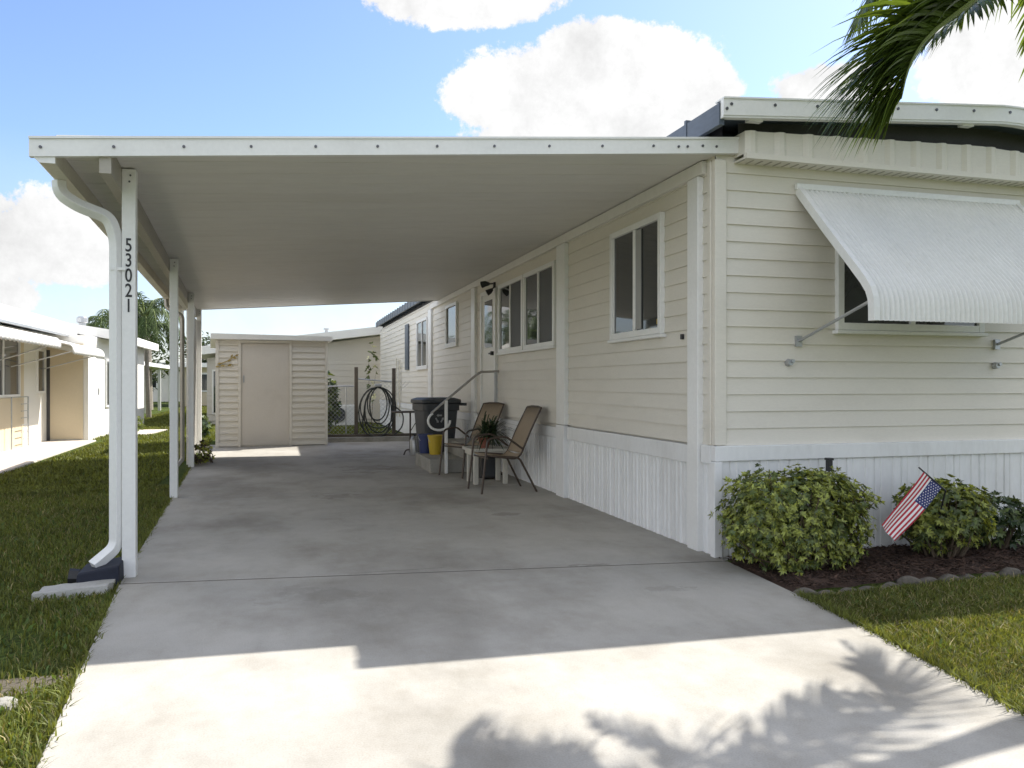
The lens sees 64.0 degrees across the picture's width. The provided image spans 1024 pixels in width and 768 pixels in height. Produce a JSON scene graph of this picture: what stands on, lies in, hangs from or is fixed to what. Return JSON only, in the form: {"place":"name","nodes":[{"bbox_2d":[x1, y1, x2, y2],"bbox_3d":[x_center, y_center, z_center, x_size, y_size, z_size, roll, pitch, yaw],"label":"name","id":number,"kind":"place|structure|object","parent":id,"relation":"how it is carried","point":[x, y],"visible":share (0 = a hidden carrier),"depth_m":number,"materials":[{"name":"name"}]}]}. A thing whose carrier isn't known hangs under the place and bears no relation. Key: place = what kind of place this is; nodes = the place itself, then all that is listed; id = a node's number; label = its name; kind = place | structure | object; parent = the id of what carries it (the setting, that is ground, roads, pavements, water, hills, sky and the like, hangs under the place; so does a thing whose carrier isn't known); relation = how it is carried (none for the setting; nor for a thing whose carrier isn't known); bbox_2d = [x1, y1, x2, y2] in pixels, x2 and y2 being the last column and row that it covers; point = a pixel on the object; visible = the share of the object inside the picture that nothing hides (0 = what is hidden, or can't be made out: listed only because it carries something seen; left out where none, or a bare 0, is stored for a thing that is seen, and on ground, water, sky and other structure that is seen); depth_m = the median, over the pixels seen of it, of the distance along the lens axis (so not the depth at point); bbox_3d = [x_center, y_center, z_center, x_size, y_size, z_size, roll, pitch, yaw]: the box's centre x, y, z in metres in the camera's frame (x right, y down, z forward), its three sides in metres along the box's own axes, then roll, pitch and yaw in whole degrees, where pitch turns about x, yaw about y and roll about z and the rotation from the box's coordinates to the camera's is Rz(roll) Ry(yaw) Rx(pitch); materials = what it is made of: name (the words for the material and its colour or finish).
{"place":"outdoors","nodes":[
{"label":"outdoors","id":0,"kind":"place"},
{"bbox_2d":[0,440,95,473],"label":"patio","id":1,"kind":"structure","parent":0,"point":[12,459],"depth_m":14.96,"materials":[{"name":"concrete"}]},
{"bbox_2d":[11,396,28,449],"bbox_3d":[-9.500,0.735,15.837,0.023,0.990,1.073,0,0,-16],"label":"metal trellis","id":2,"kind":"object","parent":1,"relation":"on","point":[27,417],"visible":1,"depth_m":16.30,"materials":[{"name":"white metal"}]},
{"bbox_2d":[138,429,166,434],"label":"path","id":3,"kind":"structure","parent":0,"point":[149,431],"depth_m":21.67,"materials":[{"name":"concrete"}]},
{"bbox_2d":[138,416,144,430],"bbox_3d":[-10.131,1.083,21.665,0.641,0.519,2.823,0,0,-16],"label":"hedge","id":4,"kind":"object","parent":3,"relation":"on","point":[141,425],"visible":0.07,"depth_m":22.48,"materials":[{"name":"green plant"}]},
{"bbox_2d":[152,362,179,401],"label":"distant house","id":5,"kind":"structure","parent":0,"point":[165,389],"depth_m":59.37,"materials":[{"name":"white paint"}]},
{"bbox_2d":[152,374,157,388],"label":"window","id":6,"kind":"structure","parent":5,"relation":"in","point":[155,384],"depth_m":59.18,"materials":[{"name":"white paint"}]},
{"bbox_2d":[178,363,206,405],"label":"tan house","id":7,"kind":"structure","parent":0,"point":[204,384],"depth_m":46.94,"materials":[{"name":"beige paint"}]},
{"bbox_2d":[202,373,206,391],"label":"window","id":8,"kind":"structure","parent":7,"relation":"in","point":[204,375],"depth_m":46.93,"materials":[{"name":"white paint"}]},
{"bbox_2d":[0,405,391,496],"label":"grass","id":9,"kind":"structure","parent":0,"point":[38,478],"depth_m":12.35,"materials":[{"name":"green plant"}]},
{"bbox_2d":[202,327,382,423],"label":"house","id":10,"kind":"structure","parent":0,"point":[348,350],"depth_m":26.84,"materials":[{"name":"beige"}]},
{"bbox_2d":[212,370,214,413],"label":"window","id":11,"kind":"structure","parent":10,"relation":"in","point":[213,371],"depth_m":25.67,"materials":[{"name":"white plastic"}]},
{"bbox_2d":[479,456,494,477],"bbox_3d":[-0.309,1.100,10.863,0.240,0.300,0.246,0,0,-16],"label":"box","id":12,"kind":"object","parent":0,"point":[490,468],"visible":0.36,"depth_m":10.74,"materials":[{"name":"black plastic"}]},
{"bbox_2d":[0,402,1016,767],"bbox_3d":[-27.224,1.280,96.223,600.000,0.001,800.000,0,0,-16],"label":"lawn","id":13,"kind":"structure","parent":0,"point":[182,468],"depth_m":4.66,"materials":[{"name":"plant"}]},
{"bbox_2d":[0,696,17,711],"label":"rock","id":14,"kind":"object","parent":13,"relation":"on","point":[5,699],"visible":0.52,"depth_m":3.23,"materials":[{"name":"white stone"}]},
{"bbox_2d":[0,674,71,696],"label":"dirt","id":15,"kind":"structure","parent":13,"relation":"on","point":[15,681],"depth_m":3.50,"materials":[{"name":"soil"}]},
{"bbox_2d":[31,579,114,600],"bbox_3d":[-2.656,1.254,4.995,0.446,0.077,0.197,0,0,-22],"label":"splash block","id":16,"kind":"object","parent":13,"relation":"on","point":[90,587],"depth_m":4.95,"materials":[{"name":"concrete"}]},
{"bbox_2d":[0,304,158,451],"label":"neighbour house","id":17,"kind":"structure","parent":13,"relation":"on","point":[68,401],"depth_m":18.11,"materials":[{"name":"white paint"}]},
{"bbox_2d":[0,339,20,397],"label":"window","id":18,"kind":"structure","parent":17,"relation":"in","point":[10,377],"depth_m":15.61,"materials":[{"name":"white paint"}]},
{"bbox_2d":[0,326,60,359],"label":"patio awning","id":19,"kind":"object","parent":17,"relation":"attached to","point":[10,334],"visible":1,"depth_m":13.57,"materials":[{"name":"grey metal"}]},
{"bbox_2d":[36,348,45,392],"bbox_3d":[-10.092,-0.275,17.566,0.040,0.950,0.600,0,0,-16],"label":"window","id":20,"kind":"structure","parent":17,"relation":"in","point":[40,353],"depth_m":17.57,"materials":[{"name":"grey glass"}]},
{"bbox_2d":[11,340,104,368],"bbox_3d":[-9.287,-0.680,16.835,1.157,0.723,2.855,0,0,-16],"label":"patio awning","id":21,"kind":"object","parent":17,"relation":"attached to","point":[90,352],"visible":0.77,"depth_m":16.95,"materials":[{"name":"grey metal"}]},
{"bbox_2d":[105,359,108,406],"bbox_3d":[-10.423,-0.020,21.785,0.040,1.180,3.600,0,0,-16],"label":"window","id":22,"kind":"structure","parent":17,"relation":"in","point":[106,360],"depth_m":20.10,"materials":[{"name":"white paint"}]},
{"bbox_2d":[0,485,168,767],"bbox_3d":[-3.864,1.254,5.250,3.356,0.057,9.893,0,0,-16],"label":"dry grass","id":23,"kind":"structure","parent":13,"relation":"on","point":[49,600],"depth_m":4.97,"materials":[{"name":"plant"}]},
{"bbox_2d":[67,557,123,585],"bbox_3d":[-2.643,1.214,5.218,0.314,0.173,0.279,0,0,-16],"label":"drain box","id":24,"kind":"object","parent":13,"relation":"on","point":[113,568],"visible":0.52,"depth_m":5.12,"materials":[{"name":"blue plastic"}]},
{"bbox_2d":[0,466,191,767],"bbox_3d":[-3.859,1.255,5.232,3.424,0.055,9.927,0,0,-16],"label":"grass","id":25,"kind":"structure","parent":13,"relation":"on","point":[77,619],"depth_m":5.01,"materials":[{"name":"green plant"}]},
{"bbox_2d":[86,309,138,330],"bbox_3d":[-17.650,-0.942,36.097,2.782,4.595,2.905,0,0,-16],"label":"palm tree","id":26,"kind":"object","parent":13,"relation":"on","point":[103,321],"visible":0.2,"depth_m":35.13,"materials":[{"name":"green plant"}]},
{"bbox_2d":[106,300,179,409],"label":"palm tree","id":27,"kind":"object","parent":13,"relation":"on","point":[150,369],"visible":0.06,"depth_m":40.54,"materials":[{"name":"green plant"}]},
{"bbox_2d":[144,362,169,413],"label":"house","id":28,"kind":"structure","parent":13,"relation":"on","point":[158,367],"depth_m":39.37,"materials":[{"name":"white paint"}]},
{"bbox_2d":[138,291,179,417],"bbox_3d":[-13.576,-1.006,30.410,2.620,4.722,2.582,0,0,-16],"label":"palm tree","id":29,"kind":"object","parent":13,"relation":"on","point":[147,326],"visible":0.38,"depth_m":30.27,"materials":[{"name":"green plant"}]},
{"bbox_2d":[152,343,178,390],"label":"leafy tree","id":30,"kind":"object","parent":13,"relation":"on","point":[156,361],"visible":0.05,"depth_m":47.97,"materials":[{"name":"green plant"}]},
{"bbox_2d":[158,331,209,371],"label":"leafy tree","id":31,"kind":"object","parent":13,"relation":"on","point":[203,344],"visible":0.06,"depth_m":56.97,"materials":[{"name":"green plant"}]},
{"bbox_2d":[202,415,211,437],"bbox_3d":[-7.308,1.036,19.231,0.562,0.643,0.915,0,0,-16],"label":"hedge plant","id":32,"kind":"object","parent":13,"relation":"on","point":[206,424],"visible":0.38,"depth_m":19.12,"materials":[{"name":"green plant"}]},
{"bbox_2d":[328,371,341,431],"bbox_3d":[-4.766,0.466,20.987,0.860,1.675,0.844,0,0,-16],"label":"garden plant","id":33,"kind":"object","parent":13,"relation":"on","point":[332,396],"visible":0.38,"depth_m":20.91,"materials":[{"name":"green plant"}]},
{"bbox_2d":[331,405,353,425],"bbox_3d":[-5.089,0.940,24.728,0.830,0.620,0.441,0,0,-16],"label":"air conditioner","id":34,"kind":"object","parent":13,"relation":"on","point":[341,418],"visible":0.34,"depth_m":24.56,"materials":[{"name":"grey metal"}]},
{"bbox_2d":[364,342,378,425],"bbox_3d":[-4.186,0.013,24.410,0.481,2.575,0.471,0,0,-40],"label":"flowering shrub","id":35,"kind":"object","parent":13,"relation":"on","point":[370,369],"visible":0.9,"depth_m":24.42,"materials":[{"name":"green plant"}]},
{"bbox_2d":[328,433,416,436],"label":"timber sill","id":36,"kind":"structure","parent":13,"relation":"on","point":[363,435],"depth_m":17.89,"materials":[{"name":"brown wood"}]},
{"bbox_2d":[328,367,395,433],"bbox_3d":[-3.137,0.361,17.975,1.793,1.463,0.080,0,0,-16],"label":"wire fence","id":37,"kind":"object","parent":36,"relation":"on","point":[355,389],"visible":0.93,"depth_m":17.87,"materials":[{"name":"grey metal"}]},
{"bbox_2d":[358,384,403,436],"bbox_3d":[-2.860,0.601,17.935,0.993,1.203,0.127,0,0,-16],"label":"garden hose","id":38,"kind":"object","parent":37,"relation":"hanging from","point":[384,390],"visible":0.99,"depth_m":17.91,"materials":[{"name":"rubber"}]},
{"bbox_2d":[376,96,1023,559],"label":"mobile home","id":39,"kind":"object","parent":13,"relation":"on","point":[654,362],"visible":0.76,"depth_m":6.45,"materials":[{"name":"beige plastic"}]},
{"bbox_2d":[396,358,399,416],"bbox_3d":[-3.008,0.075,21.623,0.025,1.550,0.650,0,0,-16],"label":"wall trellis","id":40,"kind":"object","parent":39,"relation":"attached to","point":[397,386],"depth_m":21.63,"materials":[{"name":"white wood"}]},
{"bbox_2d":[415,317,427,369],"bbox_3d":[-1.996,-0.875,18.142,0.061,1.110,1.440,0,0,-16],"label":"window","id":41,"kind":"structure","parent":39,"relation":"in","point":[421,325],"depth_m":18.11,"materials":[{"name":"glass"}]},
{"bbox_2d":[444,301,457,348],"bbox_3d":[-1.111,-1.070,15.015,0.061,0.800,1.040,0,0,-16],"label":"window","id":42,"kind":"structure","parent":39,"relation":"in","point":[451,310],"depth_m":15.04,"materials":[{"name":"glass"}]},
{"bbox_2d":[480,281,495,295],"bbox_3d":[-0.358,-1.383,11.844,0.240,0.223,0.152,0,0,24],"label":"floodlight","id":43,"kind":"object","parent":39,"relation":"attached to","point":[485,284],"visible":1,"depth_m":11.84,"materials":[{"name":"black plastic"}]},
{"bbox_2d":[480,287,497,427],"bbox_3d":[-0.365,-0.380,12.316,0.086,2.060,0.900,0,0,-16],"label":"door","id":44,"kind":"structure","parent":39,"relation":"in","point":[488,304],"depth_m":12.31,"materials":[{"name":"white plastic"}]},
{"bbox_2d":[497,275,522,354],"bbox_3d":[-0.022,-0.910,11.166,0.061,1.000,1.260,0,0,-16],"label":"window","id":45,"kind":"structure","parent":39,"relation":"in","point":[510,293],"depth_m":11.14,"materials":[{"name":"glass"}]},
{"bbox_2d":[521,260,555,351],"bbox_3d":[0.322,-0.910,9.948,0.061,1.000,1.270,0,0,-16],"label":"window","id":46,"kind":"structure","parent":39,"relation":"in","point":[539,284],"depth_m":9.88,"materials":[{"name":"white paint"}]},
{"bbox_2d":[607,212,665,342],"bbox_3d":[1.086,-0.900,7.249,0.061,1.030,1.120,0,0,-16],"label":"window","id":47,"kind":"structure","parent":39,"relation":"in","point":[636,251],"depth_m":7.17,"materials":[{"name":"white paint"}]},
{"bbox_2d":[795,183,1023,348],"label":"awning","id":48,"kind":"object","parent":39,"relation":"attached to","point":[916,256],"depth_m":5.85,"materials":[{"name":"white paint"}]},
{"bbox_2d":[832,250,987,336],"bbox_3d":[3.123,-0.875,6.399,1.415,0.990,0.064,0,0,-16],"label":"window","id":49,"kind":"structure","parent":39,"relation":"in","point":[849,292],"depth_m":6.28,"materials":[{"name":"white paint"}]},
{"bbox_2d":[793,587,818,594],"bbox_3d":[1.758,1.284,4.915,0.150,0.123,0.056,-1,-4,1],"label":"edging stone","id":50,"kind":"object","parent":13,"relation":"on","point":[806,590],"visible":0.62,"depth_m":4.89,"materials":[{"name":"grey stone"}]},
{"bbox_2d":[818,590,837,594],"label":"edging stone","id":51,"kind":"object","parent":13,"relation":"on","point":[821,591],"visible":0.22,"depth_m":4.98,"materials":[{"name":"grey stone"}]},
{"bbox_2d":[838,587,856,593],"bbox_3d":[2.066,1.314,5.036,0.150,0.123,0.056,-5,-5,-25],"label":"edging stone","id":52,"kind":"object","parent":13,"relation":"on","point":[846,589],"visible":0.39,"depth_m":5.02,"materials":[{"name":"grey stone"}]},
{"bbox_2d":[859,586,873,591],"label":"edging stone","id":53,"kind":"object","parent":13,"relation":"on","point":[862,587],"visible":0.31,"depth_m":5.06,"materials":[{"name":"grey stone"}]},
{"bbox_2d":[718,538,1023,591],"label":"mulch","id":54,"kind":"object","parent":13,"relation":"on","point":[883,564],"visible":0.61,"depth_m":5.58,"materials":[{"name":"brown wood"}]},
{"bbox_2d":[708,463,884,575],"bbox_3d":[1.937,0.921,5.563,1.148,0.776,0.718,0,0,-16],"label":"leafy shrub","id":55,"kind":"object","parent":54,"relation":"on","point":[820,527],"visible":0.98,"depth_m":5.36,"materials":[{"name":"green plant"}]},
{"bbox_2d":[824,458,833,471],"bbox_3d":[2.329,0.906,6.021,0.048,0.728,0.050,0,0,-16],"label":"solar light","id":56,"kind":"object","parent":54,"relation":"on","point":[829,462],"visible":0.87,"depth_m":6.00,"materials":[{"name":"black plastic"}]},
{"bbox_2d":[882,467,945,554],"bbox_3d":[2.815,0.923,5.622,0.709,0.720,0.232,0,0,-40],"label":"garden flag","id":57,"kind":"object","parent":54,"relation":"on","point":[912,505],"visible":0.99,"depth_m":5.55,"materials":[{"name":"multicoloured white and blue printed flag fabric"},{"name":"black metal pole"}]},
{"bbox_2d":[890,474,998,558],"bbox_3d":[3.131,0.979,5.933,0.812,0.656,0.619,0,0,-16],"label":"leafy shrub","id":58,"kind":"object","parent":54,"relation":"on","point":[959,524],"visible":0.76,"depth_m":5.78,"materials":[{"name":"green plant"}]},
{"bbox_2d":[973,490,1023,550],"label":"dark shrub","id":59,"kind":"object","parent":54,"relation":"on","point":[1011,518],"visible":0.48,"depth_m":6.10,"materials":[{"name":"green plant"}]},
{"bbox_2d":[881,582,898,588],"bbox_3d":[2.377,1.307,5.147,0.150,0.123,0.056,0,7,-30],"label":"edging stone","id":60,"kind":"object","parent":13,"relation":"on","point":[888,583],"visible":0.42,"depth_m":5.13,"materials":[{"name":"grey stone"}]},
{"bbox_2d":[895,576,921,584],"bbox_3d":[2.535,1.288,5.237,0.150,0.123,0.056,-3,-10,10],"label":"edging stone","id":61,"kind":"object","parent":13,"relation":"on","point":[908,579],"visible":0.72,"depth_m":5.22,"materials":[{"name":"grey stone"}]},
{"bbox_2d":[805,0,1023,157],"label":"palm tree","id":62,"kind":"object","parent":13,"relation":"on","point":[905,36],"visible":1,"depth_m":4.45,"materials":[{"name":"green plant"}]},
{"bbox_2d":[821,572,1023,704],"bbox_3d":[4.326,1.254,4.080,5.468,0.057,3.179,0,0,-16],"label":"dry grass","id":63,"kind":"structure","parent":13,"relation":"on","point":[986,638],"depth_m":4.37,"materials":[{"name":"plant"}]},
{"bbox_2d":[921,577,937,583],"bbox_3d":[2.690,1.305,5.277,0.150,0.123,0.056,6,5,-3],"label":"edging stone","id":64,"kind":"object","parent":13,"relation":"on","point":[924,579],"visible":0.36,"depth_m":5.25,"materials":[{"name":"grey stone"}]},
{"bbox_2d":[938,574,958,580],"bbox_3d":[2.843,1.300,5.337,0.150,0.123,0.056,-5,1,-20],"label":"edging stone","id":65,"kind":"object","parent":13,"relation":"on","point":[943,576],"visible":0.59,"depth_m":5.32,"materials":[{"name":"grey stone"}]},
{"bbox_2d":[958,574,977,579],"bbox_3d":[2.989,1.311,5.384,0.150,0.123,0.056,2,7,-3],"label":"edging stone","id":66,"kind":"object","parent":13,"relation":"on","point":[966,575],"visible":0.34,"depth_m":5.36,"materials":[{"name":"grey stone"}]},
{"bbox_2d":[981,572,998,577],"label":"edging stone","id":67,"kind":"object","parent":13,"relation":"on","point":[987,574],"visible":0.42,"depth_m":5.40,"materials":[{"name":"grey stone"}]},
{"bbox_2d":[998,567,1020,576],"bbox_3d":[3.316,1.285,5.460,0.150,0.123,0.056,-10,-2,-17],"label":"edging stone","id":68,"kind":"object","parent":13,"relation":"on","point":[1009,570],"visible":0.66,"depth_m":5.44,"materials":[{"name":"grey stone"}]},
{"bbox_2d":[0,0,1023,362],"label":"sky","id":69,"kind":"structure","parent":0,"point":[504,68],"materials":[{"name":"blue"}]},
{"bbox_2d":[37,441,1023,767],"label":"driveway","id":70,"kind":"structure","parent":0,"point":[365,605],"depth_m":3.85,"materials":[{"name":"concrete"}]},
{"bbox_2d":[194,440,215,463],"bbox_3d":[-5.020,1.111,13.255,0.442,0.426,1.550,0,0,-16],"label":"weed plant","id":71,"kind":"object","parent":70,"relation":"on","point":[199,457],"visible":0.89,"depth_m":13.05,"materials":[{"name":"green plant"}]},
{"bbox_2d":[210,333,332,447],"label":"storage shed","id":72,"kind":"structure","parent":70,"relation":"on","point":[271,390],"depth_m":16.49,"materials":[{"name":"beige plastic"}]},
{"bbox_2d":[216,354,237,367],"bbox_3d":[-5.620,-0.454,16.165,0.441,0.267,0.027,0,0,-20],"label":"wall ornament","id":73,"kind":"object","parent":72,"relation":"attached to","point":[229,360],"depth_m":16.18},
{"bbox_2d":[241,343,288,444],"bbox_3d":[-4.956,0.205,16.458,0.920,2.030,0.042,0,0,-20],"label":"door","id":74,"kind":"structure","parent":72,"relation":"in","point":[264,367],"depth_m":16.45,"materials":[{"name":"grey metal"}]},
{"bbox_2d":[328,436,416,441],"bbox_3d":[-2.998,1.225,17.869,2.000,0.150,0.160,0,0,-16],"label":"concrete step","id":75,"kind":"object","parent":70,"relation":"on","point":[368,439],"visible":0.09,"depth_m":17.75,"materials":[{"name":"grey concrete"}]},
{"bbox_2d":[28,135,738,577],"bbox_3d":[-2.218,-0.270,10.434,5.018,3.040,10.757,0,0,-16],"label":"carport","id":76,"kind":"object","parent":70,"relation":"on","point":[192,227],"visible":0.97,"depth_m":6.50,"materials":[{"name":"white paint"}]},
{"bbox_2d":[391,411,414,454],"bbox_3d":[-1.741,0.873,14.707,0.797,0.775,0.450,0,0,-16],"label":"folding table","id":77,"kind":"object","parent":70,"relation":"on","point":[410,412],"visible":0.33,"depth_m":14.64,"materials":[{"name":"metal"}]},
{"bbox_2d":[410,433,417,454],"bbox_3d":[-1.713,1.060,14.429,0.170,0.380,0.167,0,0,-16],"label":"canister","id":78,"kind":"object","parent":70,"relation":"on","point":[413,446],"visible":0.73,"depth_m":14.36,"materials":[{"name":"grey metal"}]},
{"bbox_2d":[411,397,466,451],"bbox_3d":[-1.202,0.735,13.385,0.765,1.030,0.730,0,0,-24],"label":"wheelie bin","id":79,"kind":"object","parent":70,"relation":"on","point":[423,407],"visible":0.65,"depth_m":13.10,"materials":[{"name":"grey plastic"}]},
{"bbox_2d":[415,438,493,472],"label":"entry steps","id":80,"kind":"structure","parent":70,"relation":"on","point":[428,462],"depth_m":11.67,"materials":[{"name":"grey concrete"}]},
{"bbox_2d":[418,434,432,452],"bbox_3d":[-1.329,0.914,12.594,0.240,0.290,0.240,0,0,-16],"label":"bucket","id":81,"kind":"object","parent":80,"relation":"on","point":[423,444],"visible":0.72,"depth_m":12.51,"materials":[{"name":"blue plastic"}]},
{"bbox_2d":[427,435,441,454],"bbox_3d":[-1.156,0.914,12.352,0.240,0.290,0.240,0,0,-16],"label":"bucket","id":82,"kind":"object","parent":80,"relation":"on","point":[435,442],"visible":0.84,"depth_m":12.27,"materials":[{"name":"yellow plastic"}]},
{"bbox_2d":[427,370,498,473],"bbox_3d":[-0.682,0.527,11.530,1.036,1.446,0.040,0,0,-16],"label":"handrail","id":83,"kind":"object","parent":70,"relation":"on","point":[445,401],"visible":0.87,"depth_m":11.45,"materials":[{"name":"metal"}]},
{"bbox_2d":[439,402,504,478],"bbox_3d":[-0.538,0.755,11.273,0.772,1.001,0.554,0,0,-40],"label":"patio chair","id":84,"kind":"object","parent":70,"relation":"on","point":[491,409],"visible":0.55,"depth_m":11.41,"materials":[{"name":"beige metal"}]},
{"bbox_2d":[462,445,509,484],"bbox_3d":[-0.315,1.025,10.407,0.540,0.450,0.520,0,0,-16],"label":"side table","id":85,"kind":"object","parent":70,"relation":"on","point":[496,449],"visible":0.77,"depth_m":10.26,"materials":[{"name":"beige plastic"}]},
{"bbox_2d":[459,411,516,451],"bbox_3d":[-0.258,0.599,10.292,0.918,0.520,0.800,0,0,-16],"label":"potted plant","id":86,"kind":"object","parent":85,"relation":"on","point":[492,429],"visible":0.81,"depth_m":10.23,"materials":[{"name":"green plant"}]},
{"bbox_2d":[467,405,541,493],"bbox_3d":[-0.080,0.755,9.666,0.772,1.001,0.554,0,0,-20],"label":"patio chair","id":87,"kind":"object","parent":70,"relation":"on","point":[523,429],"visible":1,"depth_m":9.74,"materials":[{"name":"brown metal"}]},
{"bbox_2d":[787,571,1023,722],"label":"grass","id":88,"kind":"structure","parent":0,"point":[974,611],"depth_m":4.39,"materials":[{"name":"green plant"}]}
]}

